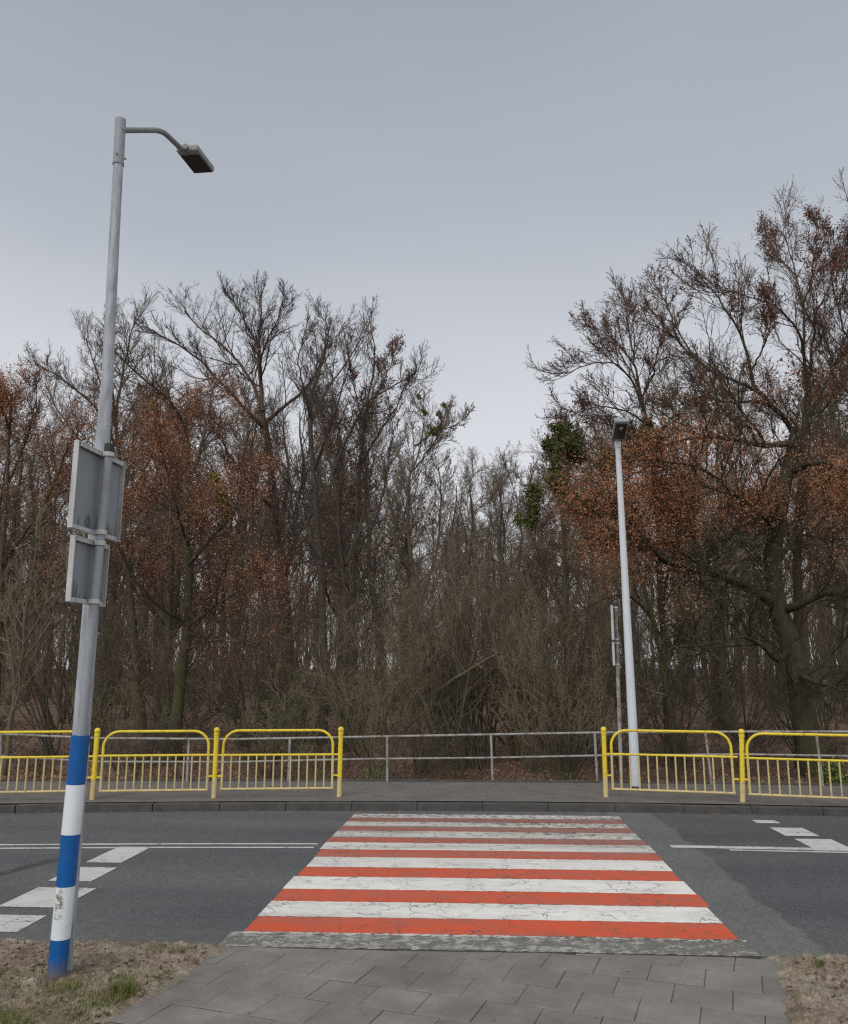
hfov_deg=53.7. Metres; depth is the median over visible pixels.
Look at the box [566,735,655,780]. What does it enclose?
shrub
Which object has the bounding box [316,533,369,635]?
tree
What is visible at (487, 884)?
zebra stripe
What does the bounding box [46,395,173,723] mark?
tree
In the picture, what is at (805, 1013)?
verge
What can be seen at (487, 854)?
zebra stripe
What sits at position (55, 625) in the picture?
tree
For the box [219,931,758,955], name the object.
worn kerb strip
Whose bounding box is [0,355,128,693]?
tree
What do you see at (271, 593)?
tree
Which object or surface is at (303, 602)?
shrub
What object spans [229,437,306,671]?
tree
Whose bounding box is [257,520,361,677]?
tree
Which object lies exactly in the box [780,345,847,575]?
tree
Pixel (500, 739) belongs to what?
shrub
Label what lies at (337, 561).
tree
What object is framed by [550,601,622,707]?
shrub
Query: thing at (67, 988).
grass tuft
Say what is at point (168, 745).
shrub
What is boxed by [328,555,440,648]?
shrub
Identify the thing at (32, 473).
tree
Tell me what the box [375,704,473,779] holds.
shrub
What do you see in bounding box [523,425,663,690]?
tree
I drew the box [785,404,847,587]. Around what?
tree
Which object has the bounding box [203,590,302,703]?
shrub
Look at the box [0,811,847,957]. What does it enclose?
road
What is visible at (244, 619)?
shrub
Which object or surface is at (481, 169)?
sky
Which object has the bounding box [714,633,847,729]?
shrub
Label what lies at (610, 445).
tree
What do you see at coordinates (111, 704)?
shrub
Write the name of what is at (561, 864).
zebra stripe
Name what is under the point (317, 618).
tree
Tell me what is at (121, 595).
tree
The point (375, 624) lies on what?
shrub
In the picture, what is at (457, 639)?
shrub
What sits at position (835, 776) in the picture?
shrub
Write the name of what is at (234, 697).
tree
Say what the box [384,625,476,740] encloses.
shrub
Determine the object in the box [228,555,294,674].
tree
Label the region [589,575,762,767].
shrub
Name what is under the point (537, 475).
tree
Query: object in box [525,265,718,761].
tree
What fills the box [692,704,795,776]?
shrub
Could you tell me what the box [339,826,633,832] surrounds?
zebra stripe
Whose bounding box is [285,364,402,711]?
tree
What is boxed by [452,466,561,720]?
tree
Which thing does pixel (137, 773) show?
shrub
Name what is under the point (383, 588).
tree
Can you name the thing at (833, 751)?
shrub
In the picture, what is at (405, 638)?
shrub
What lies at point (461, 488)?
tree
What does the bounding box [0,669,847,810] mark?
ground
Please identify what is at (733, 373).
tree
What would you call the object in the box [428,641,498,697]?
dead branch
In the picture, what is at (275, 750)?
shrub
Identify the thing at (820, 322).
tree
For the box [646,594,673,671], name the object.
shrub
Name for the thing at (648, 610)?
tree
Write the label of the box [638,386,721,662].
tree
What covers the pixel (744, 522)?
tree
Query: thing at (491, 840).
zebra stripe
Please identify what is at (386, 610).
tree
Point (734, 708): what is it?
shrub
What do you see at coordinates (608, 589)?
tree
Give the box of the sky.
[0,0,847,668]
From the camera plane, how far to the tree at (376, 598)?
88.31 m
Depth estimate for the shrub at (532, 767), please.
20.72 m
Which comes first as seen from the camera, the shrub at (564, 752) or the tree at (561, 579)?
the shrub at (564, 752)
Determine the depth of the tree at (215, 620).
104.57 m
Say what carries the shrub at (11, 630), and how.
on the ground at (436, 774)
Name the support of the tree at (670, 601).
on the ground at (436, 774)
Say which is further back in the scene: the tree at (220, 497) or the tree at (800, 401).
the tree at (800, 401)
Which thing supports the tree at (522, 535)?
on the ground at (436, 774)
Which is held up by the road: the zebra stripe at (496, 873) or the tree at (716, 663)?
the zebra stripe at (496, 873)
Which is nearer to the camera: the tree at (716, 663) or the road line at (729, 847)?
the road line at (729, 847)
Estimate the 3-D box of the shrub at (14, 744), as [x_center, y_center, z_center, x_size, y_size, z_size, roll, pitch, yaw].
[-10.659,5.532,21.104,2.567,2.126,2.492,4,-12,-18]
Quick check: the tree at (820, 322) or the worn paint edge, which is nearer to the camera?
the worn paint edge
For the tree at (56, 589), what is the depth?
89.46 m
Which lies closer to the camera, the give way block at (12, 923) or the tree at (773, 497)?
the give way block at (12, 923)
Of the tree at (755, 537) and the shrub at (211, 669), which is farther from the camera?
the tree at (755, 537)
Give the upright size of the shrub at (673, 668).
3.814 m
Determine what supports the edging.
on the ground at (436, 774)
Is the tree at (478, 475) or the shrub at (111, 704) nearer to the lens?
the shrub at (111, 704)
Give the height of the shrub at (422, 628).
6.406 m
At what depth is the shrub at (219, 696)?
30.47 m
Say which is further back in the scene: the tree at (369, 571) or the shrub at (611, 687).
the tree at (369, 571)
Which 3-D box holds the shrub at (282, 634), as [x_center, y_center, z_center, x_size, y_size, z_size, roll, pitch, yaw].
[-5.626,4.219,30.589,6.462,8.347,6.330,8,-14,-34]
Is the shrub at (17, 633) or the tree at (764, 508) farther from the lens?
the shrub at (17, 633)
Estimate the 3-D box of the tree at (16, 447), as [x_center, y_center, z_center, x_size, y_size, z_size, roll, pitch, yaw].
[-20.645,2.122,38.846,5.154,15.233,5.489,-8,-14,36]
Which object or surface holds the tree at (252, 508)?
on the ground at (436, 774)
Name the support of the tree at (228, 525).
on the ground at (436, 774)
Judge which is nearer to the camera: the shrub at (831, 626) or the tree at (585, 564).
the tree at (585, 564)
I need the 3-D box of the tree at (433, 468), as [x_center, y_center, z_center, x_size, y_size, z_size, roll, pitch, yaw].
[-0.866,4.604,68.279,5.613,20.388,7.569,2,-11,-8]
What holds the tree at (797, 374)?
on the ground at (436, 774)
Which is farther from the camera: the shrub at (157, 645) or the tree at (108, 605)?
the tree at (108, 605)
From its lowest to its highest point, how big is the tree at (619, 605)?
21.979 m
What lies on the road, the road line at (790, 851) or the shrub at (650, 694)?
the road line at (790, 851)
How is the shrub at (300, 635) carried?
on the ground at (436, 774)
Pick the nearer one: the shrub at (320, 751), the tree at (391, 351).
the shrub at (320, 751)
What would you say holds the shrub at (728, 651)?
on the ground at (436, 774)
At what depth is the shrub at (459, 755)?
18.59 m
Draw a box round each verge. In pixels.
[0,938,229,1023]
[767,952,847,1023]
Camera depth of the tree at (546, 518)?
46.94 m
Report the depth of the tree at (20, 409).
49.36 m
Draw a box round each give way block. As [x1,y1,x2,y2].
[0,887,95,906]
[0,915,46,931]
[48,867,116,880]
[87,847,149,862]
[753,820,778,822]
[770,827,817,835]
[796,839,847,848]
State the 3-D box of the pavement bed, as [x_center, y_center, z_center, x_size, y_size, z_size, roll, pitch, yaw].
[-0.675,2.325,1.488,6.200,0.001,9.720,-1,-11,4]
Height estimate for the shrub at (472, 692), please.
6.162 m
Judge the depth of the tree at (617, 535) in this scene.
47.98 m
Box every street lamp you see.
[67,117,213,971]
[611,418,641,788]
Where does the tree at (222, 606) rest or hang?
on the ground at (436, 774)
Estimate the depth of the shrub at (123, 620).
65.59 m
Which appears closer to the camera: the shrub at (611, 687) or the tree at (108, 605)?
the shrub at (611, 687)
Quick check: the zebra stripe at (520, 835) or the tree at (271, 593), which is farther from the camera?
the tree at (271, 593)
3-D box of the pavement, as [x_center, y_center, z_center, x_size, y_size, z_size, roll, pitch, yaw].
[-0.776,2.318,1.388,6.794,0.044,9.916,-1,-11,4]
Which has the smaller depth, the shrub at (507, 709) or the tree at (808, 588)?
the shrub at (507, 709)
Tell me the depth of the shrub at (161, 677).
29.38 m
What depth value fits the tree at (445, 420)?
24.88 m
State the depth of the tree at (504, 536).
60.14 m
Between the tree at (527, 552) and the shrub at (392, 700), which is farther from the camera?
the tree at (527, 552)
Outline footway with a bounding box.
[0,781,847,805]
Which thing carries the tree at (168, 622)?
on the ground at (436, 774)
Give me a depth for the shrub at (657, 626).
73.09 m
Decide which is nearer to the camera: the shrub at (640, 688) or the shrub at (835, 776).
the shrub at (835, 776)
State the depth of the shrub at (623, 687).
26.58 m
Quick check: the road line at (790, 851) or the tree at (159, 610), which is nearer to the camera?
the road line at (790, 851)
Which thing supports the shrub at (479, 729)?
on the ground at (436, 774)
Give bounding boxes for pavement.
[104,946,789,1023]
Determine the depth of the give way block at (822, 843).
10.18 m
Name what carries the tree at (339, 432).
on the ground at (436, 774)
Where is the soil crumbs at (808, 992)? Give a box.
[777,955,847,1023]
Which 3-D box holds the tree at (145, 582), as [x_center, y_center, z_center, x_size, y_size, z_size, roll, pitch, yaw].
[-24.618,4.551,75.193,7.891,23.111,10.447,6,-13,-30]
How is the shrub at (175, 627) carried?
on the ground at (436, 774)
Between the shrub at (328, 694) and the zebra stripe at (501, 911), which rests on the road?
the zebra stripe at (501, 911)
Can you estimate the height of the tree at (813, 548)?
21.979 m
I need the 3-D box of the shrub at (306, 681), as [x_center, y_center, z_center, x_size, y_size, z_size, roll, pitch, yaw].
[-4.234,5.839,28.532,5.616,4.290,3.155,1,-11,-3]
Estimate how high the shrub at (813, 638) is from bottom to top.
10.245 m
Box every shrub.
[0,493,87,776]
[0,508,112,755]
[0,613,99,726]
[0,707,53,753]
[1,560,79,730]
[1,566,42,679]
[1,588,33,675]
[1,668,24,727]
[2,564,140,754]
[2,730,66,776]
[3,508,155,723]
[3,573,29,687]
[36,513,183,733]
[45,593,78,687]
[60,658,203,769]
[64,584,150,730]
[64,596,181,718]
[68,610,232,740]
[96,576,143,657]
[99,703,190,778]
[100,698,228,778]
[103,608,300,736]
[104,614,303,752]
[107,533,212,695]
[109,518,314,760]
[141,624,200,699]
[142,638,267,736]
[147,573,228,682]
[173,608,260,710]
[174,574,219,693]
[181,513,374,745]
[182,557,228,676]
[189,655,337,778]
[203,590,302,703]
[214,566,298,680]
[222,620,379,744]
[229,566,327,675]
[232,715,308,778]
[243,592,271,681]
[244,620,342,753]
[267,553,338,694]
[272,560,336,665]
[273,590,406,757]
[279,719,373,778]
[287,575,449,778]
[293,569,314,669]
[295,576,400,682]
[295,577,340,710]
[310,545,412,741]
[320,497,543,769]
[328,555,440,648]
[336,597,549,738]
[356,611,386,673]
[357,544,486,772]
[359,530,575,756]
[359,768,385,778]
[368,601,440,714]
[369,521,514,771]
[375,582,476,774]
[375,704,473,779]
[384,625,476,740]
[388,545,569,767]
[394,605,483,680]
[400,587,596,745]
[405,700,503,779]
[408,589,601,749]
[410,532,538,756]
[433,554,487,687]
[433,613,544,742]
[456,552,590,772]
[474,607,586,713]
[476,587,559,760]
[479,575,601,774]
[484,614,661,779]
[486,604,705,758]
[513,695,621,779]
[522,564,584,654]
[525,630,723,743]
[529,552,653,761]
[550,563,623,753]
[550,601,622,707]
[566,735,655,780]
[569,625,693,757]
[576,573,675,735]
[578,593,619,706]
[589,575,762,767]
[593,605,770,730]
[606,631,774,736]
[609,620,732,717]
[632,548,695,677]
[632,561,783,712]
[638,701,744,781]
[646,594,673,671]
[675,650,815,768]
[682,565,830,757]
[688,569,745,677]
[690,588,824,740]
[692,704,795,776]
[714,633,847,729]
[727,608,742,687]
[728,593,821,707]
[755,507,847,753]
[783,722,847,773]
[804,576,834,689]
[805,563,847,677]
[806,571,847,718]
[809,612,847,712]
[811,757,847,783]
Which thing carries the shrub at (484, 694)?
on the ground at (436, 774)
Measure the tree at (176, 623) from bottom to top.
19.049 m
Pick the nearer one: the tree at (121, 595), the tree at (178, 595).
the tree at (178, 595)
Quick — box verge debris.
[0,937,845,1023]
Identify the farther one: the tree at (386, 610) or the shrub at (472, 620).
the shrub at (472, 620)
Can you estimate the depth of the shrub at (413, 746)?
20.89 m
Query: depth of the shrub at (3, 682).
35.08 m
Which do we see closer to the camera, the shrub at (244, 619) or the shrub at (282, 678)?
the shrub at (282, 678)
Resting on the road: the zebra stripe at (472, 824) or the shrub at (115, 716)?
the zebra stripe at (472, 824)
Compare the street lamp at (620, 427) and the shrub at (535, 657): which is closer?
the street lamp at (620, 427)
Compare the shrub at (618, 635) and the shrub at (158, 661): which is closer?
the shrub at (618, 635)
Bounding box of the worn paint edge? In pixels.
[240,931,746,941]
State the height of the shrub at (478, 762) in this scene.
7.138 m
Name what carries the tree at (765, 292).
on the ground at (436, 774)
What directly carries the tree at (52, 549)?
on the ground at (436, 774)
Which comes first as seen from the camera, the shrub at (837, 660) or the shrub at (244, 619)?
the shrub at (837, 660)
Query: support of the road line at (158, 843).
on the road
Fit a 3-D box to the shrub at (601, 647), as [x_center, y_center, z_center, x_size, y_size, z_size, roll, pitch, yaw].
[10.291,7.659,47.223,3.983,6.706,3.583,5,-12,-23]
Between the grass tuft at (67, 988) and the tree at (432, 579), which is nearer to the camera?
the grass tuft at (67, 988)
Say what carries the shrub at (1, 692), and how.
on the ground at (436, 774)
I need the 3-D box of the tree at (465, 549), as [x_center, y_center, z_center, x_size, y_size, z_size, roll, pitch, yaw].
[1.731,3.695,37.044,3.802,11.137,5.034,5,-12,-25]
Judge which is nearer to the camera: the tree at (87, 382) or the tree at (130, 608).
the tree at (130, 608)
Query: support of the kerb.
on the road
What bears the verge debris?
on the verge at (121, 950)
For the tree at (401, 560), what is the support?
on the ground at (436, 774)
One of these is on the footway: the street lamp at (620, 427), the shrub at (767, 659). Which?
the street lamp at (620, 427)
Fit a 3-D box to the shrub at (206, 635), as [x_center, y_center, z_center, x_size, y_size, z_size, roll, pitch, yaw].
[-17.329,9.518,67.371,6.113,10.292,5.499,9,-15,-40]
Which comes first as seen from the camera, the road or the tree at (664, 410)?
the road
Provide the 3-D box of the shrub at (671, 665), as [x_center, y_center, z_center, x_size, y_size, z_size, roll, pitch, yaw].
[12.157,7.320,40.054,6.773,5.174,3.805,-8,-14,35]
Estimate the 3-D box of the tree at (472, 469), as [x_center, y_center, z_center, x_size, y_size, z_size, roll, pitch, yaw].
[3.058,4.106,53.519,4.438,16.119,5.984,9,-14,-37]
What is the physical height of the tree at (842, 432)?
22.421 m
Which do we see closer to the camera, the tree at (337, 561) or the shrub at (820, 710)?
the shrub at (820, 710)
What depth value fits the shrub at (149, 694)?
65.62 m
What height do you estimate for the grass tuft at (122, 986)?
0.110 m
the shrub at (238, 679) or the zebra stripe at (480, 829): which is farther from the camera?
the shrub at (238, 679)
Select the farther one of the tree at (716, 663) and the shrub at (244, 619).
the shrub at (244, 619)
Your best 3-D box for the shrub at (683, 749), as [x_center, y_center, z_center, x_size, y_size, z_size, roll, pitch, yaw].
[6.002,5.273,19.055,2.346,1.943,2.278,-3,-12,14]
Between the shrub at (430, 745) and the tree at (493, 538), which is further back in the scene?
the tree at (493, 538)
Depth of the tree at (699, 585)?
66.94 m
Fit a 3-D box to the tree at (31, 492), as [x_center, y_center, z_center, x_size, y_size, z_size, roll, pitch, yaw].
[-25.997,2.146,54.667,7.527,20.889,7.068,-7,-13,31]
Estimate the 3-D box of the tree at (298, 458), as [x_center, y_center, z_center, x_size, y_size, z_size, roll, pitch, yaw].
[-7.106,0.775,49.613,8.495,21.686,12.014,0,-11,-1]
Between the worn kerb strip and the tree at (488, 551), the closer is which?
the worn kerb strip
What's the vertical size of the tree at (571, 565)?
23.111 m
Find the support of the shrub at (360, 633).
on the ground at (436, 774)
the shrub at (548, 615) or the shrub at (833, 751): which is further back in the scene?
the shrub at (548, 615)
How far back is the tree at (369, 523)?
66.15 m
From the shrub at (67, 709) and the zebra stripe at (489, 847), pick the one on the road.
the zebra stripe at (489, 847)
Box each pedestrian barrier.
[0,727,343,802]
[601,727,847,804]
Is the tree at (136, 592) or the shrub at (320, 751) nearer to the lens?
the shrub at (320, 751)
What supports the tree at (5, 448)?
on the ground at (436, 774)
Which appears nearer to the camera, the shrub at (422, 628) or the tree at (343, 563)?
the tree at (343, 563)
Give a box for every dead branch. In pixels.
[414,685,445,733]
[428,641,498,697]
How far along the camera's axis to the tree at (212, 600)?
96.59 m
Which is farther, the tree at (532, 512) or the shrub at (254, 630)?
the shrub at (254, 630)
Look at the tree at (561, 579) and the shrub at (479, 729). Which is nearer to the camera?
the shrub at (479, 729)
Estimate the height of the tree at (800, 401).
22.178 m
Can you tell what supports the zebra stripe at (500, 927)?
on the road
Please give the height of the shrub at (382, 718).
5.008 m
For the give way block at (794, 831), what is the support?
on the road
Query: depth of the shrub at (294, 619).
68.43 m
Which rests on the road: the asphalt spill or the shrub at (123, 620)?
the asphalt spill
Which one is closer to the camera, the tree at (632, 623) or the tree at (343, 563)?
the tree at (343, 563)
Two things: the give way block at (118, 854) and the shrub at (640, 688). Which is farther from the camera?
the shrub at (640, 688)
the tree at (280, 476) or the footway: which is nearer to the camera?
the footway
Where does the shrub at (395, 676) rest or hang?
on the ground at (436, 774)
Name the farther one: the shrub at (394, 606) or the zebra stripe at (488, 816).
the shrub at (394, 606)
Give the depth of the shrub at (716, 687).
31.69 m
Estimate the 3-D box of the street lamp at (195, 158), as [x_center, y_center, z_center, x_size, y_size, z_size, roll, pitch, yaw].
[-2.285,-0.083,6.903,0.268,6.930,1.297,-3,-12,15]
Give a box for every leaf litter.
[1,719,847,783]
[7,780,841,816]
[10,940,831,1023]
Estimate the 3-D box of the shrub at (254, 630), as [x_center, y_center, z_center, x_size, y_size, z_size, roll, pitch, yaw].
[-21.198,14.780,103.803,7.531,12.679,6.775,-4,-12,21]
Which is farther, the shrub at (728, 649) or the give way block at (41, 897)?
the shrub at (728, 649)
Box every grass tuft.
[30,974,91,997]
[108,973,143,999]
[807,954,828,968]
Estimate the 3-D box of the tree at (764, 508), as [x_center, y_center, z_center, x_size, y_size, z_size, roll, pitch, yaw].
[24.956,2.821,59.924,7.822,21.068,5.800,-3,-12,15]
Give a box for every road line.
[0,843,317,844]
[0,847,313,848]
[670,845,847,850]
[729,849,847,852]
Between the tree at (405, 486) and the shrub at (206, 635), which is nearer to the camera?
the tree at (405, 486)
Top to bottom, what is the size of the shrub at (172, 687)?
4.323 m
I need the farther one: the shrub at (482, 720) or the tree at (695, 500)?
the tree at (695, 500)
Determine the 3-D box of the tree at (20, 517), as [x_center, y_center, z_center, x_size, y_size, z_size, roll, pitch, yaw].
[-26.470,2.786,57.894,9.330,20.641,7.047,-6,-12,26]
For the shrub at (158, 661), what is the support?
on the ground at (436, 774)
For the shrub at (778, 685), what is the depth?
21.58 m
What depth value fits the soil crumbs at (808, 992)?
5.42 m
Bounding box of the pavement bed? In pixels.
[109,948,828,1023]
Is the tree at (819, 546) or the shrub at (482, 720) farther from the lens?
the tree at (819, 546)
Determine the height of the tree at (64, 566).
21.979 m
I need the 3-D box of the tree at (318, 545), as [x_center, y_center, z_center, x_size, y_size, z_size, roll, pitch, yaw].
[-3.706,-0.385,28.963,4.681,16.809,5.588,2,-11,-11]
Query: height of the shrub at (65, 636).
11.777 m
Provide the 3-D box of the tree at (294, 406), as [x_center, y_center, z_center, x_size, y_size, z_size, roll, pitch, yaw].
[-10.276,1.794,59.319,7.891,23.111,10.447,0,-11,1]
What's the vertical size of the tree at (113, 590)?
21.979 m
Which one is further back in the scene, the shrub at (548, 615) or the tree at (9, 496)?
the shrub at (548, 615)
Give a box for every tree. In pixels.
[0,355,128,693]
[0,389,23,545]
[0,392,46,555]
[0,399,64,664]
[0,401,89,704]
[0,416,29,598]
[0,420,47,604]
[0,429,24,618]
[0,447,50,690]
[1,413,111,697]
[2,436,81,693]
[4,404,73,701]
[11,508,71,666]
[13,282,207,735]
[28,372,154,620]
[35,362,169,702]
[40,367,174,704]
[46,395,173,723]
[50,536,86,683]
[56,442,135,650]
[75,311,337,763]
[106,395,230,686]
[109,481,143,678]
[110,385,240,729]
[117,370,267,722]
[122,410,219,683]
[124,442,193,691]
[131,270,345,741]
[135,466,232,690]
[137,496,181,661]
[139,347,375,728]
[155,408,270,696]
[160,373,294,718]
[175,386,307,709]
[180,538,232,681]
[194,526,243,681]
[198,442,262,673]
[225,356,359,703]
[228,487,279,681]
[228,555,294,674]
[229,383,333,694]
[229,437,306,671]
[252,289,386,747]
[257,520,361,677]
[263,396,378,701]
[268,403,466,734]
[277,379,449,718]
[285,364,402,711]
[289,338,444,752]
[290,432,389,691]
[292,551,315,674]
[299,385,442,700]
[307,424,414,695]
[311,294,426,750]
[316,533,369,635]
[321,482,378,647]
[347,442,487,704]
[355,367,474,756]
[356,447,476,699]
[360,496,414,685]
[366,494,438,631]
[371,524,402,681]
[384,441,448,672]
[400,451,523,639]
[417,464,498,695]
[420,493,479,602]
[421,471,515,719]
[421,529,455,633]
[432,446,514,650]
[436,495,544,602]
[436,512,460,603]
[441,440,538,649]
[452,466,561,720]
[456,458,557,627]
[472,510,514,671]
[486,449,562,732]
[497,488,577,704]
[501,476,581,668]
[505,376,715,727]
[507,496,576,651]
[511,407,610,772]
[513,454,594,638]
[522,427,614,702]
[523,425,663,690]
[523,428,669,703]
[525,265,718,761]
[526,510,583,607]
[530,347,847,777]
[535,476,743,769]
[542,410,634,716]
[556,412,666,704]
[566,485,640,684]
[574,529,649,667]
[582,340,793,721]
[584,454,654,690]
[598,175,847,768]
[618,533,658,678]
[629,351,796,705]
[630,327,847,707]
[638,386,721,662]
[643,500,696,685]
[650,461,750,693]
[656,344,769,733]
[659,499,790,729]
[696,389,783,700]
[710,435,789,691]
[719,426,810,695]
[734,447,794,679]
[739,380,847,701]
[747,317,847,719]
[755,478,840,665]
[762,302,847,711]
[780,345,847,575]
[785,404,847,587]
[791,167,847,577]
[792,488,847,672]
[802,367,847,623]
[815,345,847,605]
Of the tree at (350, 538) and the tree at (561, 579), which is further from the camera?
the tree at (350, 538)
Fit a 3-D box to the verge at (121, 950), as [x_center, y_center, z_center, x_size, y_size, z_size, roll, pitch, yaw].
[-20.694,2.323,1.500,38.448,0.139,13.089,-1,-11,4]
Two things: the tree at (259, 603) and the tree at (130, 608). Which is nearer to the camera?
the tree at (130, 608)
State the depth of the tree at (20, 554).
76.98 m
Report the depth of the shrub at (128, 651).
31.75 m
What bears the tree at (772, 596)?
on the ground at (436, 774)
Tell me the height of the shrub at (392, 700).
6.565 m
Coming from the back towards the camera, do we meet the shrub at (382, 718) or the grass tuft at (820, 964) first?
the shrub at (382, 718)
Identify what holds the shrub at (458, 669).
on the ground at (436, 774)
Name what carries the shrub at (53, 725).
on the ground at (436, 774)
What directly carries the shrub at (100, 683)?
on the ground at (436, 774)
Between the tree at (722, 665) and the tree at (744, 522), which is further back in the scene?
the tree at (744, 522)
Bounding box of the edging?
[1,779,847,785]
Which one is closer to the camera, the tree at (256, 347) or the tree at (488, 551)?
the tree at (256, 347)
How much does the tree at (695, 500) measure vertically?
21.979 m
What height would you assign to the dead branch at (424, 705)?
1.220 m
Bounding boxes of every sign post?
[46,440,125,981]
[610,603,622,784]
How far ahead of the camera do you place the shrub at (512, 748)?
22.82 m
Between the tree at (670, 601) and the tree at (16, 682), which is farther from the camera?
the tree at (670, 601)
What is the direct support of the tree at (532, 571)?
on the ground at (436, 774)
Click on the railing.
(818, 755)
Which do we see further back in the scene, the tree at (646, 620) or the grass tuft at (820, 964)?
the tree at (646, 620)
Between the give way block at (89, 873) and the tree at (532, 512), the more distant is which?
the tree at (532, 512)
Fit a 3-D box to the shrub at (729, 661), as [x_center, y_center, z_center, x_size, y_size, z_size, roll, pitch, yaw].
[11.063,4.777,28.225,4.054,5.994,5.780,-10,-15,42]
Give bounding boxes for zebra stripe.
[244,916,738,939]
[258,901,721,922]
[272,889,709,906]
[283,876,696,894]
[297,867,680,880]
[306,857,672,870]
[315,849,662,860]
[320,842,655,852]
[326,837,648,845]
[332,830,640,839]
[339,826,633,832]
[343,821,629,828]
[348,817,624,823]
[352,814,621,819]
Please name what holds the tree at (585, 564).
on the ground at (436, 774)
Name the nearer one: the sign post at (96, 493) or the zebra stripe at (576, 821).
the sign post at (96, 493)
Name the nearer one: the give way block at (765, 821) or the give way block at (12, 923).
the give way block at (12, 923)
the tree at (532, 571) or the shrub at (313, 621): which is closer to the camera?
the tree at (532, 571)
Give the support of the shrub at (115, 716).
on the ground at (436, 774)
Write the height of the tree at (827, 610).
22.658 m
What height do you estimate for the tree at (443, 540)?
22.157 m
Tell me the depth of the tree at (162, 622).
37.84 m
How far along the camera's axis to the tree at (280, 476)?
46.62 m
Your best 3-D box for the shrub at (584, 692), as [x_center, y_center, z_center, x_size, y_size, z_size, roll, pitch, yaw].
[4.295,4.778,22.968,5.364,4.182,5.020,1,-11,-3]
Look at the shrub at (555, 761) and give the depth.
20.52 m
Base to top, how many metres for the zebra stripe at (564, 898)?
0.001 m
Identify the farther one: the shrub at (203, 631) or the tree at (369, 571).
the shrub at (203, 631)
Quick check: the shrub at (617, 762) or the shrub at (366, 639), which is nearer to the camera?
the shrub at (617, 762)
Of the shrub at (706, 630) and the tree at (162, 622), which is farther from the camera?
the shrub at (706, 630)
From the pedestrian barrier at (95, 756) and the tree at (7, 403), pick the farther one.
the tree at (7, 403)
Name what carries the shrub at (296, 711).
on the ground at (436, 774)
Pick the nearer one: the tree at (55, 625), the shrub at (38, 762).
the shrub at (38, 762)
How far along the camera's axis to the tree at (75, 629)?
89.04 m
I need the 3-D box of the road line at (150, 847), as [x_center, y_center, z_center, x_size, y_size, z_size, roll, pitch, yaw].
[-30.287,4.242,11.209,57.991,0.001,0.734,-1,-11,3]
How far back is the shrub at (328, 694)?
23.66 m
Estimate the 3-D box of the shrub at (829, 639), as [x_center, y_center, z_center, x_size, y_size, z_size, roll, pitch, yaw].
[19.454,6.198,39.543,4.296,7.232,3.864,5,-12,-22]
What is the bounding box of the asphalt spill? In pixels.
[270,947,764,957]
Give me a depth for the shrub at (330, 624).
46.03 m
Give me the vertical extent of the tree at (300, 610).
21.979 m
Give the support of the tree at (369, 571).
on the ground at (436, 774)
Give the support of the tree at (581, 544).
on the ground at (436, 774)
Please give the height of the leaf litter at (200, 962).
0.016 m
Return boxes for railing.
[0,730,847,785]
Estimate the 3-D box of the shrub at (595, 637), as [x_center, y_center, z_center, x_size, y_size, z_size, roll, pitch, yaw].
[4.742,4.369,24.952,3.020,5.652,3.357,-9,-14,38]
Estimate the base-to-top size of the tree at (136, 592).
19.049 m
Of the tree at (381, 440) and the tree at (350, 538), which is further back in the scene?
the tree at (350, 538)
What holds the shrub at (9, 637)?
on the ground at (436, 774)
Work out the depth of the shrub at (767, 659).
45.52 m
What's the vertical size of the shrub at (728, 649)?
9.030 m
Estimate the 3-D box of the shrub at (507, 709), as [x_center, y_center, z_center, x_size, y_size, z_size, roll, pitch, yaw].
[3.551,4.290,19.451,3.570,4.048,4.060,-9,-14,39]
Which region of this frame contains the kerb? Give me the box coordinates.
[0,802,847,816]
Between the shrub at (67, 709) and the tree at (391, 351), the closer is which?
the tree at (391, 351)
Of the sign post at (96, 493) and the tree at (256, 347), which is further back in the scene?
the tree at (256, 347)
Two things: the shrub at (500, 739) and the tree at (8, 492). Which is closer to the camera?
the shrub at (500, 739)
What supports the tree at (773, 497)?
on the ground at (436, 774)
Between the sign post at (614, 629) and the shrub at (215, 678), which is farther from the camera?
the shrub at (215, 678)
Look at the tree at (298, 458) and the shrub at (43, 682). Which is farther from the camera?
the tree at (298, 458)
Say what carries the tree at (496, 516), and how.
on the ground at (436, 774)
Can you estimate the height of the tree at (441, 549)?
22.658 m
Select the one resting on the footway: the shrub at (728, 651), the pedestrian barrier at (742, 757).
the pedestrian barrier at (742, 757)
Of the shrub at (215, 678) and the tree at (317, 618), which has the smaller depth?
the shrub at (215, 678)
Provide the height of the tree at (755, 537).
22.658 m

